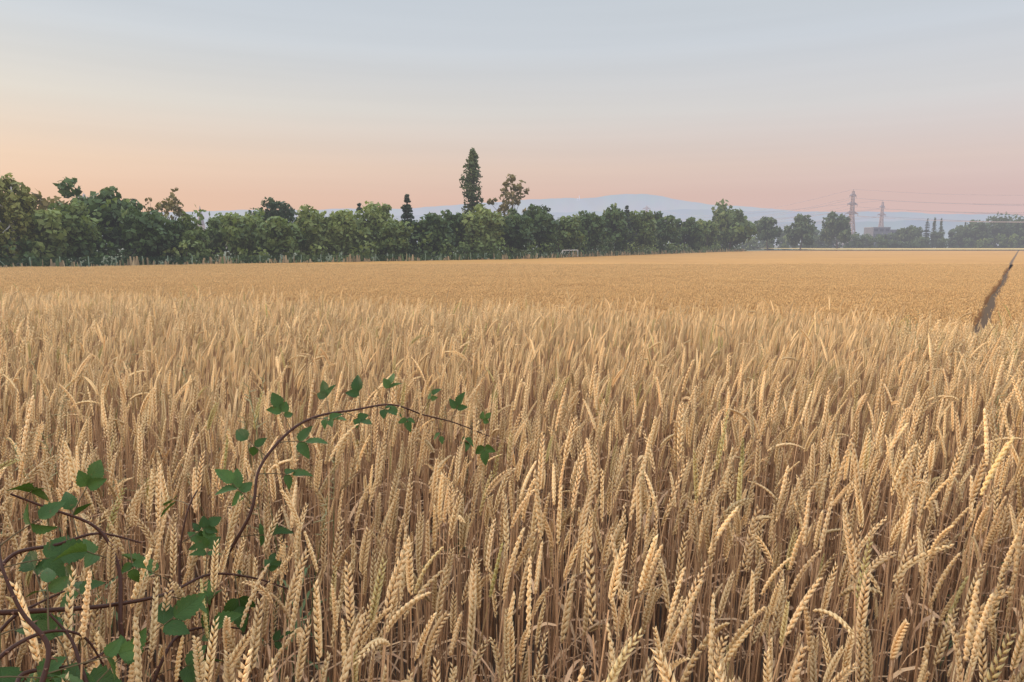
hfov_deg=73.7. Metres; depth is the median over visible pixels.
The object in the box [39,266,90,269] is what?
wheat
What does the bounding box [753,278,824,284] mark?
wheat
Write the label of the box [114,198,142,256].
tree
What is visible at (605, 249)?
understorey shrubs
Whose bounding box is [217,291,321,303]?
wheat
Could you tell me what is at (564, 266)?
wheat
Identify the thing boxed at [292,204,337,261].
tree
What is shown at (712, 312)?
wheat
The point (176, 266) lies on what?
wheat
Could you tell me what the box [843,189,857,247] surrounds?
pylon
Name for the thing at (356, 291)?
wheat
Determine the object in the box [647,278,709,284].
wheat
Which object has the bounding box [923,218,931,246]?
spruce
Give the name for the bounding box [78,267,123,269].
wheat
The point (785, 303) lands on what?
wheat
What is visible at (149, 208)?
tree
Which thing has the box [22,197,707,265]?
trees
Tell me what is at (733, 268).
wheat
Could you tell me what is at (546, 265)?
wheat
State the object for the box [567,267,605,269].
wheat
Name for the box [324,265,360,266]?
wheat
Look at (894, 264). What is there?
wheat
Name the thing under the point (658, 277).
wheat
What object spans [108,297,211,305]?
wheat
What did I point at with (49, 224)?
tree
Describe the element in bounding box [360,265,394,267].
wheat
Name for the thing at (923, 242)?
trees
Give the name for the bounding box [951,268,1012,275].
wheat
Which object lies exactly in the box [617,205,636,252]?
spruce
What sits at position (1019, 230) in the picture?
tree
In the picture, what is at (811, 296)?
wheat
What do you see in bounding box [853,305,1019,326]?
wheat
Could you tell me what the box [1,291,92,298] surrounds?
wheat
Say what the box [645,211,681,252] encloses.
tree
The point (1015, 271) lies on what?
wheat
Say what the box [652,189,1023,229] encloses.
conductors
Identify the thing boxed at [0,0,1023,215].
sky
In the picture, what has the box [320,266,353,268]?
wheat
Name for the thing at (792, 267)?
wheat
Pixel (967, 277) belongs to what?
wheat
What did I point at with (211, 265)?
wheat
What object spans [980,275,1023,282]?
wheat
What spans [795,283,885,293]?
wheat
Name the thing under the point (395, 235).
tree
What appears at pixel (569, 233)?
tree
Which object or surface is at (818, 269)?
wheat
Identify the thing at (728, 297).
wheat
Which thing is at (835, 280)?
wheat
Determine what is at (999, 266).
wheat
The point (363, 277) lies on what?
wheat
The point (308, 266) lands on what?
wheat
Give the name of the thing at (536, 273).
wheat
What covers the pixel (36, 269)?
wheat
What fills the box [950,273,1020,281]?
wheat
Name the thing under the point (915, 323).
wheat
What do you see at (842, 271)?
wheat
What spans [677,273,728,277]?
wheat
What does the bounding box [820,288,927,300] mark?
wheat
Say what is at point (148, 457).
wheat
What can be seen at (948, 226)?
hills
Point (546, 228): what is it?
tree
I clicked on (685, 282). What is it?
wheat
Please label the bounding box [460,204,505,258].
tree
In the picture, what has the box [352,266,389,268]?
wheat
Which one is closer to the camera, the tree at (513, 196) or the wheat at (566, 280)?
the wheat at (566, 280)
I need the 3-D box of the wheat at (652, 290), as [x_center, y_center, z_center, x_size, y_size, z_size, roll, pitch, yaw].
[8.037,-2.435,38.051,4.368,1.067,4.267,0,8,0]
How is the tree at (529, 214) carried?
on the ground at (380, 625)
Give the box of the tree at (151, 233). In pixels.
[118,206,189,264]
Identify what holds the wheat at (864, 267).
on the ground at (380, 625)
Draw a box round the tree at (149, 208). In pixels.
[142,197,158,264]
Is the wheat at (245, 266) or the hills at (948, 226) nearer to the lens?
the wheat at (245, 266)
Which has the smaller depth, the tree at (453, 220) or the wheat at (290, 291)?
the wheat at (290, 291)
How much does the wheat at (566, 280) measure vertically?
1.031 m
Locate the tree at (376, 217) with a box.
[353,200,398,260]
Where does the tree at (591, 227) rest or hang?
on the ground at (380, 625)
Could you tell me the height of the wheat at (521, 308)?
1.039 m
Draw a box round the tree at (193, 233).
[172,214,211,262]
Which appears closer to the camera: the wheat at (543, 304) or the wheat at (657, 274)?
the wheat at (543, 304)
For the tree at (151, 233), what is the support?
on the ground at (380, 625)
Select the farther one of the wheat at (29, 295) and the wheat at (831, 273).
the wheat at (831, 273)
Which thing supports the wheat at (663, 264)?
on the ground at (380, 625)
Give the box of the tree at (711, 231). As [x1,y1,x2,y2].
[696,218,719,247]
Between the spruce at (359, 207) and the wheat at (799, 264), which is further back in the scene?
the spruce at (359, 207)
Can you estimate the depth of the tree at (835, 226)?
371.27 m
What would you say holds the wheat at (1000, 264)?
on the ground at (380, 625)
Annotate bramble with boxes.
[0,373,495,681]
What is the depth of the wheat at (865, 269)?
69.81 m
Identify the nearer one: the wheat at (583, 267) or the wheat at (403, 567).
the wheat at (403, 567)
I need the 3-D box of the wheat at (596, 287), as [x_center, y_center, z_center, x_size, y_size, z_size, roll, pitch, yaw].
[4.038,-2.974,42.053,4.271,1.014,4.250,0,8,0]
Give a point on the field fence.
(301, 257)
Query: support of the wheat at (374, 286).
on the ground at (380, 625)
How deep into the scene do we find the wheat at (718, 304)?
30.11 m
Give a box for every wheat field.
[239,251,1023,263]
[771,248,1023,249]
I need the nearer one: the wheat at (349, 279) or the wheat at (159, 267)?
the wheat at (349, 279)
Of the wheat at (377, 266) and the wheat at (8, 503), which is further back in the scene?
the wheat at (377, 266)
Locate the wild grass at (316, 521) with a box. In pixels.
[0,309,1014,681]
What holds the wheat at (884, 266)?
on the ground at (380, 625)
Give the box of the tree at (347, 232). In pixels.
[322,209,373,261]
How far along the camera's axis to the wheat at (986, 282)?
45.88 m
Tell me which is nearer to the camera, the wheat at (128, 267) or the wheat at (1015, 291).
the wheat at (1015, 291)
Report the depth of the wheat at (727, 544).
1.70 m
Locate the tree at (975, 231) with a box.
[952,219,995,247]
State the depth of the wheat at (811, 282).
45.95 m
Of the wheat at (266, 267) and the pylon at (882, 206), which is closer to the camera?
the wheat at (266, 267)
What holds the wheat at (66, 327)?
on the ground at (380, 625)
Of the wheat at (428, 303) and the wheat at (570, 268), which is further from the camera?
the wheat at (570, 268)
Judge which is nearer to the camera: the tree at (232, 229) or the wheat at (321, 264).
the wheat at (321, 264)
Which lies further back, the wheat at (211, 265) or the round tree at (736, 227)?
the round tree at (736, 227)
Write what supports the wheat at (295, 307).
on the ground at (380, 625)
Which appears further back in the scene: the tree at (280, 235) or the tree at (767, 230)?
the tree at (767, 230)
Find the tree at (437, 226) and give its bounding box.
[410,212,455,257]
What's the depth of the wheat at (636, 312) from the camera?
26.77 m
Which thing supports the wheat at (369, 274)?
on the ground at (380, 625)
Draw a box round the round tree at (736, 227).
[711,199,756,248]
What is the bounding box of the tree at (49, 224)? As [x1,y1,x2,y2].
[17,207,69,266]
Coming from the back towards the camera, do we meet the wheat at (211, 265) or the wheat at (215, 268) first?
the wheat at (211, 265)
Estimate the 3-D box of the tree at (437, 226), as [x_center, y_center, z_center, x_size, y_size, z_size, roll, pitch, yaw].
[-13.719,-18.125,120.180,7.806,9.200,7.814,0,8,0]
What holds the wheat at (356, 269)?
on the ground at (380, 625)
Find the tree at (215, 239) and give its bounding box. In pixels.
[204,212,228,255]
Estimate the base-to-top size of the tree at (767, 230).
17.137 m
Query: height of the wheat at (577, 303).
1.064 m
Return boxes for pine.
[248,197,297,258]
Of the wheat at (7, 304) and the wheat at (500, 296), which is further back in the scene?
the wheat at (500, 296)
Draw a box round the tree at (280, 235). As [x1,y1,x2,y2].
[251,216,306,262]
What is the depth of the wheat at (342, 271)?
65.28 m
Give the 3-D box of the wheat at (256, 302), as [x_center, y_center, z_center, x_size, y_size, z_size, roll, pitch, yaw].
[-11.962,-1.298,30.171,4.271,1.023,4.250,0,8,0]
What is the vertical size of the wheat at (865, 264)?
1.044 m
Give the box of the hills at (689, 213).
[164,209,1023,228]
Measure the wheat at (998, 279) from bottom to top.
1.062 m
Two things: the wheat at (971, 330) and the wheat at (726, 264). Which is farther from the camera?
the wheat at (726, 264)
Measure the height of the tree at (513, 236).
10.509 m
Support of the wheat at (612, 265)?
on the ground at (380, 625)
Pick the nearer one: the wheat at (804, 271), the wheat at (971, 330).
the wheat at (971, 330)
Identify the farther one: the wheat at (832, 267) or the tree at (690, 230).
the tree at (690, 230)
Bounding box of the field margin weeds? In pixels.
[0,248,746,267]
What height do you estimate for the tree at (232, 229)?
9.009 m
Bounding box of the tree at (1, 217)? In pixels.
[0,213,22,258]
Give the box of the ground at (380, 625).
[0,245,1023,681]
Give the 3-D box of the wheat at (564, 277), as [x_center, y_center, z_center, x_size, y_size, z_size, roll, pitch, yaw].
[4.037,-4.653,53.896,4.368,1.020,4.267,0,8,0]
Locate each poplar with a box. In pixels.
[459,148,483,216]
[931,217,937,231]
[938,218,944,234]
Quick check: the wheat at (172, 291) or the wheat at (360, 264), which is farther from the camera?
the wheat at (360, 264)
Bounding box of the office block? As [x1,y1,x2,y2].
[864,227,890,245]
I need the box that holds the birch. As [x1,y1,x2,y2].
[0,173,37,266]
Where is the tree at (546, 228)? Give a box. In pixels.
[528,204,559,255]
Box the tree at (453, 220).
[440,209,465,255]
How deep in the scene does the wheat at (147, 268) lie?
72.93 m
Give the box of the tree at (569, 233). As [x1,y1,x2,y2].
[554,214,584,252]
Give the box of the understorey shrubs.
[0,235,742,266]
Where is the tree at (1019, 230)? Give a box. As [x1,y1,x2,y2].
[1006,219,1023,247]
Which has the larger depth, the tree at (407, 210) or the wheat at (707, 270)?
the tree at (407, 210)
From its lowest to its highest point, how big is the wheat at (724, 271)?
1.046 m
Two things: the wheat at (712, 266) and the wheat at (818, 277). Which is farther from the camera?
the wheat at (712, 266)
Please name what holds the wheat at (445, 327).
on the ground at (380, 625)
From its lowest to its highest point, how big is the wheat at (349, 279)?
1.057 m
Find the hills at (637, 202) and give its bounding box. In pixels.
[160,194,793,218]
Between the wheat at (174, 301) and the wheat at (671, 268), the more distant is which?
the wheat at (671, 268)
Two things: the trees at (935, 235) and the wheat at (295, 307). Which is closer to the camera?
the wheat at (295, 307)
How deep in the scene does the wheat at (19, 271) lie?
66.36 m
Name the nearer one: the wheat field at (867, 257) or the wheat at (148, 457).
the wheat at (148, 457)
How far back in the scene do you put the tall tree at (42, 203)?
103.79 m
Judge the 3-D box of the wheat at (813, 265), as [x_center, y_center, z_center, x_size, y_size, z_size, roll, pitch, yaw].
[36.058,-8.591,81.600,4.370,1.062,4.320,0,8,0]
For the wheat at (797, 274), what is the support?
on the ground at (380, 625)
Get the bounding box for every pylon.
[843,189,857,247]
[877,202,885,226]
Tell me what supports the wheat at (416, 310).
on the ground at (380, 625)
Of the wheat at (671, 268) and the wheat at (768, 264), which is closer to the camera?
the wheat at (671, 268)
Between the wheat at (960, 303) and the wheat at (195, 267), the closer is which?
the wheat at (960, 303)
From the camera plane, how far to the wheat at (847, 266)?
81.43 m
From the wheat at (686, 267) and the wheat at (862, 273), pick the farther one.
the wheat at (686, 267)
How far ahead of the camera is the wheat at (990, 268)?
73.31 m
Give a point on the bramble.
(46, 625)
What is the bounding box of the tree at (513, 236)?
[499,207,535,258]
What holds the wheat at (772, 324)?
on the ground at (380, 625)
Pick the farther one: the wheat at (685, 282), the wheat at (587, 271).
the wheat at (587, 271)
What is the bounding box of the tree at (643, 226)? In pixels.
[627,210,657,251]
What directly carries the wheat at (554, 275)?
on the ground at (380, 625)
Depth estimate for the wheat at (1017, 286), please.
42.53 m
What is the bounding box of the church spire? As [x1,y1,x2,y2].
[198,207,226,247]
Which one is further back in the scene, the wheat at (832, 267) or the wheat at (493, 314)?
the wheat at (832, 267)
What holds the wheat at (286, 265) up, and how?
on the ground at (380, 625)
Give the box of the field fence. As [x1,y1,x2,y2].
[0,248,741,266]
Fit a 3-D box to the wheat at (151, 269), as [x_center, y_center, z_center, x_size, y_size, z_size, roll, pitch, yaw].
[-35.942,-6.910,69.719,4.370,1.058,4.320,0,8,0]
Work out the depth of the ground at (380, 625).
2.62 m
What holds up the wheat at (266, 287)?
on the ground at (380, 625)
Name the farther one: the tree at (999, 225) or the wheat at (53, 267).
the tree at (999, 225)
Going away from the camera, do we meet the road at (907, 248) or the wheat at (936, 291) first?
the wheat at (936, 291)
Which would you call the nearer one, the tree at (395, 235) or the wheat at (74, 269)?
the wheat at (74, 269)
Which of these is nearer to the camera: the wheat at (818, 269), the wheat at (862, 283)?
the wheat at (862, 283)
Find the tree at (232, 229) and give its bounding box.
[218,212,264,262]
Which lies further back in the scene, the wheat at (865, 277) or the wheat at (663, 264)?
the wheat at (663, 264)
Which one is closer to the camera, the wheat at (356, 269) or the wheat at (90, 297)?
the wheat at (90, 297)
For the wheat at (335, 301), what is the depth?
30.74 m
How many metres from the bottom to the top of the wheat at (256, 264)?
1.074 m
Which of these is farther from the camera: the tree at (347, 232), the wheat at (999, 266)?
the tree at (347, 232)
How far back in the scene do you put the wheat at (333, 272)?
61.88 m
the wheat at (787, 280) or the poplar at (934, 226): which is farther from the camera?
the poplar at (934, 226)
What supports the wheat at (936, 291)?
on the ground at (380, 625)
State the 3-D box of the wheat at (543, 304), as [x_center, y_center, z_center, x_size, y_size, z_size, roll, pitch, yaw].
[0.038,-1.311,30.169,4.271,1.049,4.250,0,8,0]
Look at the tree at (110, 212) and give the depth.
93.50 m
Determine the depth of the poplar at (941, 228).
472.74 m
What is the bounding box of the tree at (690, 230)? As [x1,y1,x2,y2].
[673,216,704,251]
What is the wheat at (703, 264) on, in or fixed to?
on the ground at (380, 625)
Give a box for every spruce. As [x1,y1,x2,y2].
[352,203,371,258]
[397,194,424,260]
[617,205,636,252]
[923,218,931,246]
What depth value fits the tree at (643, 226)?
180.08 m
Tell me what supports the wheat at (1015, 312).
on the ground at (380, 625)
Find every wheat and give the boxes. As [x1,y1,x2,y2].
[0,266,43,267]
[0,268,34,271]
[0,270,43,271]
[0,283,136,419]
[0,284,334,472]
[0,288,133,333]
[0,291,261,391]
[0,306,497,681]
[0,312,143,539]
[0,395,189,681]
[0,461,1023,681]
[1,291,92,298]
[2,267,58,269]
[15,268,69,271]
[27,266,78,268]
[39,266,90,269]
[49,268,108,271]
[60,292,168,301]
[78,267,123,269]
[96,269,143,271]
[102,266,150,267]
[104,287,199,299]
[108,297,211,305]
[117,267,161,269]
[120,265,164,266]
[132,268,186,270]
[139,266,184,268]
[139,314,1023,681]
[145,293,243,302]
[152,290,571,522]
[155,265,193,266]
[155,267,200,269]
[158,295,425,396]
[171,288,268,296]
[176,266,220,268]
[189,265,231,266]
[190,267,236,270]
[196,299,295,308]
[208,283,291,295]
[212,266,251,268]
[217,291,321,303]
[225,264,262,266]
[240,264,278,265]
[248,266,284,267]
[257,287,339,297]
[270,264,306,265]
[281,263,316,264]
[284,298,382,308]
[291,265,327,267]
[299,293,397,305]
[303,264,338,265]
[311,271,358,274]
[314,277,381,285]
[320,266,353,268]
[321,270,368,272]
[323,287,407,299]
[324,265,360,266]
[329,275,387,282]
[332,268,378,270]
[339,298,607,412]
[340,284,417,293]
[342,263,372,264]
[342,273,395,279]
[343,267,381,269]
[349,307,463,317]
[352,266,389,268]
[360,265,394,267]
[373,263,405,264]
[373,298,470,311]
[389,292,473,309]
[462,297,560,312]
[464,305,566,317]
[472,292,554,309]
[480,289,972,574]
[496,264,528,266]
[497,263,526,264]
[529,264,560,265]
[529,267,565,270]
[534,271,579,275]
[536,273,586,278]
[538,275,589,281]
[539,277,596,285]
[542,280,603,290]
[545,284,612,292]
[547,287,623,299]
[551,291,640,306]
[555,297,655,317]
[562,265,596,268]
[563,305,672,322]
[566,266,601,267]
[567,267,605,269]
[569,268,612,270]
[575,270,617,273]
[576,307,855,433]
[595,265,630,267]
[617,287,701,300]
[621,264,656,265]
[628,273,681,278]
[629,265,662,267]
[630,292,724,307]
[637,276,694,279]
[640,267,681,271]
[643,298,753,316]
[646,269,687,271]
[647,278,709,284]
[650,263,682,264]
[656,270,704,273]
[657,264,690,265]
[658,280,726,287]
[660,306,786,322]
[663,271,714,278]
[667,266,707,268]
[671,283,751,294]
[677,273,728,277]
[680,267,717,269]
[685,264,720,265]
[685,268,732,270]
[685,275,748,279]
[689,287,776,299]
[692,314,842,342]
[695,265,729,266]
[695,269,744,272]
[703,292,809,311]
[705,266,742,268]
[707,271,762,275]
[708,263,744,264]
[712,267,756,269]
[728,298,850,315]
[729,265,765,266]
[749,264,788,265]
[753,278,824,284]
[754,287,851,299]
[755,304,907,324]
[766,273,825,279]
[772,280,852,289]
[773,265,815,267]
[779,292,893,309]
[781,264,815,265]
[781,270,828,272]
[781,275,850,280]
[790,267,835,269]
[792,265,836,266]
[792,271,848,274]
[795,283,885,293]
[799,268,852,271]
[800,315,960,343]
[806,278,881,283]
[809,273,872,277]
[811,296,946,316]
[812,266,849,268]
[813,316,1023,448]
[819,270,874,272]
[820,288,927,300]
[823,265,869,266]
[824,267,861,269]
[826,280,912,288]
[837,276,903,281]
[838,272,898,276]
[840,268,892,272]
[842,266,890,269]
[844,264,883,265]
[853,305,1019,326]
[858,304,1023,582]
[861,265,902,266]
[872,264,915,265]
[892,286,1004,302]
[898,297,1023,318]
[911,316,1023,339]
[920,283,1021,296]
[931,292,1023,309]
[933,275,1001,285]
[941,336,1023,643]
[943,280,1023,292]
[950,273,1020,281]
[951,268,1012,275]
[953,304,1023,325]
[962,277,1023,289]
[965,287,1023,301]
[967,267,1020,270]
[968,271,1022,278]
[978,266,1020,272]
[979,263,1022,265]
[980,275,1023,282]
[980,284,1023,294]
[985,270,1023,275]
[993,268,1023,274]
[995,298,1023,308]
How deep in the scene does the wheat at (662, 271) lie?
65.41 m
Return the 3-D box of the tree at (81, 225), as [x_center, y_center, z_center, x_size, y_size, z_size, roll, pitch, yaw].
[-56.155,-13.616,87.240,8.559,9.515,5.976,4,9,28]
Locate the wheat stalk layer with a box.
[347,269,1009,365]
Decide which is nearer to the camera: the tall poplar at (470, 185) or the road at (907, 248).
the tall poplar at (470, 185)
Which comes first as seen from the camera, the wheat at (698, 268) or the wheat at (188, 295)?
the wheat at (188, 295)
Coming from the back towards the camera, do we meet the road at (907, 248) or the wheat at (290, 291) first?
the road at (907, 248)
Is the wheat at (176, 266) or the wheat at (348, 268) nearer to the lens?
the wheat at (348, 268)
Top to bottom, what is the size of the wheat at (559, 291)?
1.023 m
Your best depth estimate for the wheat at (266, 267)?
77.43 m
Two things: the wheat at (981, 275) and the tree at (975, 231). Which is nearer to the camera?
the wheat at (981, 275)
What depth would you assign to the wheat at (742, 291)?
37.72 m
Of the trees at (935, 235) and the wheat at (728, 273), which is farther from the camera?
the trees at (935, 235)
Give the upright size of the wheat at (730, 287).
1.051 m
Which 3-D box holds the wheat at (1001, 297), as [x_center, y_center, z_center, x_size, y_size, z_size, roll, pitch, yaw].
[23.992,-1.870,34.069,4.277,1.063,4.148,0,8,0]
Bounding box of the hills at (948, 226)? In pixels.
[416,220,997,244]
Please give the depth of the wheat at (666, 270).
69.68 m
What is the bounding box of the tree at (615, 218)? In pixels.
[600,203,631,251]
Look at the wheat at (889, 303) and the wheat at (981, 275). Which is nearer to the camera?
the wheat at (889, 303)
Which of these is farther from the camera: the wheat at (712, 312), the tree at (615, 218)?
the tree at (615, 218)
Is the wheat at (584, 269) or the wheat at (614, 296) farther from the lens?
the wheat at (584, 269)
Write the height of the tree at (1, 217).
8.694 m
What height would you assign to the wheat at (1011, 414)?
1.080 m
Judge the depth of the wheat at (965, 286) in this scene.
41.60 m
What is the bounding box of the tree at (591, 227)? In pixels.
[568,210,606,255]
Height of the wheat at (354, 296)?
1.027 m
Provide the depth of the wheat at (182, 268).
73.18 m
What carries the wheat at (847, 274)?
on the ground at (380, 625)
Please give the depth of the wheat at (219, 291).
37.93 m
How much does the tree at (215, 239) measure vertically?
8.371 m
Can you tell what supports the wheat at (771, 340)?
on the ground at (380, 625)
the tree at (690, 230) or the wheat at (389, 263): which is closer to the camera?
the wheat at (389, 263)
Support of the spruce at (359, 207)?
on the ground at (380, 625)
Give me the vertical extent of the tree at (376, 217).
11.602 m
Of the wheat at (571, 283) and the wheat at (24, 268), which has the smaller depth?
the wheat at (571, 283)
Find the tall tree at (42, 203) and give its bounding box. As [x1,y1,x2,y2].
[28,191,68,262]
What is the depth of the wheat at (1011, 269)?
70.23 m
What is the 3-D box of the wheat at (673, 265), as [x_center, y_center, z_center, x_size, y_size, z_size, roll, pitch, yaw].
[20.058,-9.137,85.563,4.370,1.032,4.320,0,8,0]
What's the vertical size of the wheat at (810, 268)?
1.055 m
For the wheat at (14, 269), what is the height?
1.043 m
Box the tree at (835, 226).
[820,210,851,250]
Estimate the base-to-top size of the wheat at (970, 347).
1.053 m
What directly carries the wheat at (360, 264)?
on the ground at (380, 625)
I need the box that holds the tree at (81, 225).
[48,197,103,266]
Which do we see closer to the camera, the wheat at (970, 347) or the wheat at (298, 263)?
the wheat at (970, 347)
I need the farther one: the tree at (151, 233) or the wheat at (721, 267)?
the tree at (151, 233)
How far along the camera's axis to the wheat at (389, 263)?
89.70 m
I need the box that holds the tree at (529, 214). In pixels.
[521,204,550,252]
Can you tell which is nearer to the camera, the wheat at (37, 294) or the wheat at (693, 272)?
the wheat at (37, 294)
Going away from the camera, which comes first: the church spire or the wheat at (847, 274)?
the wheat at (847, 274)
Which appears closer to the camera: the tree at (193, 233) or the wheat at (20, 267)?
the wheat at (20, 267)
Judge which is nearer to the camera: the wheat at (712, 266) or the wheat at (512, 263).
the wheat at (712, 266)
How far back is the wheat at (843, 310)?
26.25 m
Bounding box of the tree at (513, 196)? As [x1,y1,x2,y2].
[487,174,529,215]
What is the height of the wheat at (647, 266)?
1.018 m
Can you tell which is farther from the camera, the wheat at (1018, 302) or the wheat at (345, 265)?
the wheat at (345, 265)
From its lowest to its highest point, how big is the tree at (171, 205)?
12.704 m
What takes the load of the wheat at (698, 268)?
on the ground at (380, 625)
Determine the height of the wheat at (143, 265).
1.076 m
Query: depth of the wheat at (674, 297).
33.72 m
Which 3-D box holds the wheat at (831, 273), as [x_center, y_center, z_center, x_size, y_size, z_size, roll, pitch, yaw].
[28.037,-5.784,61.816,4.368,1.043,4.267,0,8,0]
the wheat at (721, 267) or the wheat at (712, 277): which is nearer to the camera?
the wheat at (712, 277)
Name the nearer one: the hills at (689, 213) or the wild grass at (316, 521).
the wild grass at (316, 521)
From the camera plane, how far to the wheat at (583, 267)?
77.32 m
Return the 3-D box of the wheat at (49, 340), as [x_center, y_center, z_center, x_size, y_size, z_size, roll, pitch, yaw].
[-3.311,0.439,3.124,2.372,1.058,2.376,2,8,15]
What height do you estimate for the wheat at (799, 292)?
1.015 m
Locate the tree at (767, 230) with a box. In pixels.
[754,216,782,250]
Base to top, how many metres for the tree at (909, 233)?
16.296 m
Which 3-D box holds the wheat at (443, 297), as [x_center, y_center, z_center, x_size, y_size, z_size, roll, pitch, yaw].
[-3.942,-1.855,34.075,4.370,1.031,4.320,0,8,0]
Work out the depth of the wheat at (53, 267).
77.17 m
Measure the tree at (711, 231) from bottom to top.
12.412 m
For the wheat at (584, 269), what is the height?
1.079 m
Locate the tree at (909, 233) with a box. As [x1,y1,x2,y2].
[895,225,923,247]
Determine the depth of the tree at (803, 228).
343.43 m
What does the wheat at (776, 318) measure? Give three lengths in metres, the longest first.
2.489 x 2.402 x 1.087 m
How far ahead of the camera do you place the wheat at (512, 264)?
85.71 m
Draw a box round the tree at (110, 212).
[53,176,132,255]
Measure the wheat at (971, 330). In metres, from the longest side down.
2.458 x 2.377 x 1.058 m
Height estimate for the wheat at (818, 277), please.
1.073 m
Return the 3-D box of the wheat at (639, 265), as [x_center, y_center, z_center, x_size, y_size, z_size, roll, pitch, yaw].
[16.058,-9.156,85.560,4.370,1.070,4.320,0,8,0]
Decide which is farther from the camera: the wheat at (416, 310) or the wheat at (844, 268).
the wheat at (844, 268)
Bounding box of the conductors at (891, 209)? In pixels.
[681,200,1023,226]
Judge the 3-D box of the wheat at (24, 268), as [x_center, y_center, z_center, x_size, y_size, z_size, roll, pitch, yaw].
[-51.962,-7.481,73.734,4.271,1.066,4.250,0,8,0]
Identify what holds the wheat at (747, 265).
on the ground at (380, 625)
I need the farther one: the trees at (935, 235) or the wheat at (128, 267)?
the trees at (935, 235)
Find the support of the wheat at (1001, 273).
on the ground at (380, 625)
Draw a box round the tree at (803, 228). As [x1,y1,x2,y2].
[783,213,816,250]
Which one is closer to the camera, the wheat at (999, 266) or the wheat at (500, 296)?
the wheat at (500, 296)
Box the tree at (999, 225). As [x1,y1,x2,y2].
[985,211,1023,244]
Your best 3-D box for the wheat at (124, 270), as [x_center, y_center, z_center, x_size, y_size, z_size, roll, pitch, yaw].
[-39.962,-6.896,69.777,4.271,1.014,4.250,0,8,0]
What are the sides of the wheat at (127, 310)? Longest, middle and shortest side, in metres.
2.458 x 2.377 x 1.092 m
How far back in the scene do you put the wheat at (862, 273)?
61.86 m
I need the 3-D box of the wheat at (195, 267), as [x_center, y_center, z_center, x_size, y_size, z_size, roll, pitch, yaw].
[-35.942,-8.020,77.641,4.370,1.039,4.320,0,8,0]
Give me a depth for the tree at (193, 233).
94.85 m
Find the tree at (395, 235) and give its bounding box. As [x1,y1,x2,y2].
[372,220,413,260]
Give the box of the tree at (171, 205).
[155,188,188,260]
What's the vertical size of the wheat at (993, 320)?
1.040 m
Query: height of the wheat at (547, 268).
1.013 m
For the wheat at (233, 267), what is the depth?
77.61 m

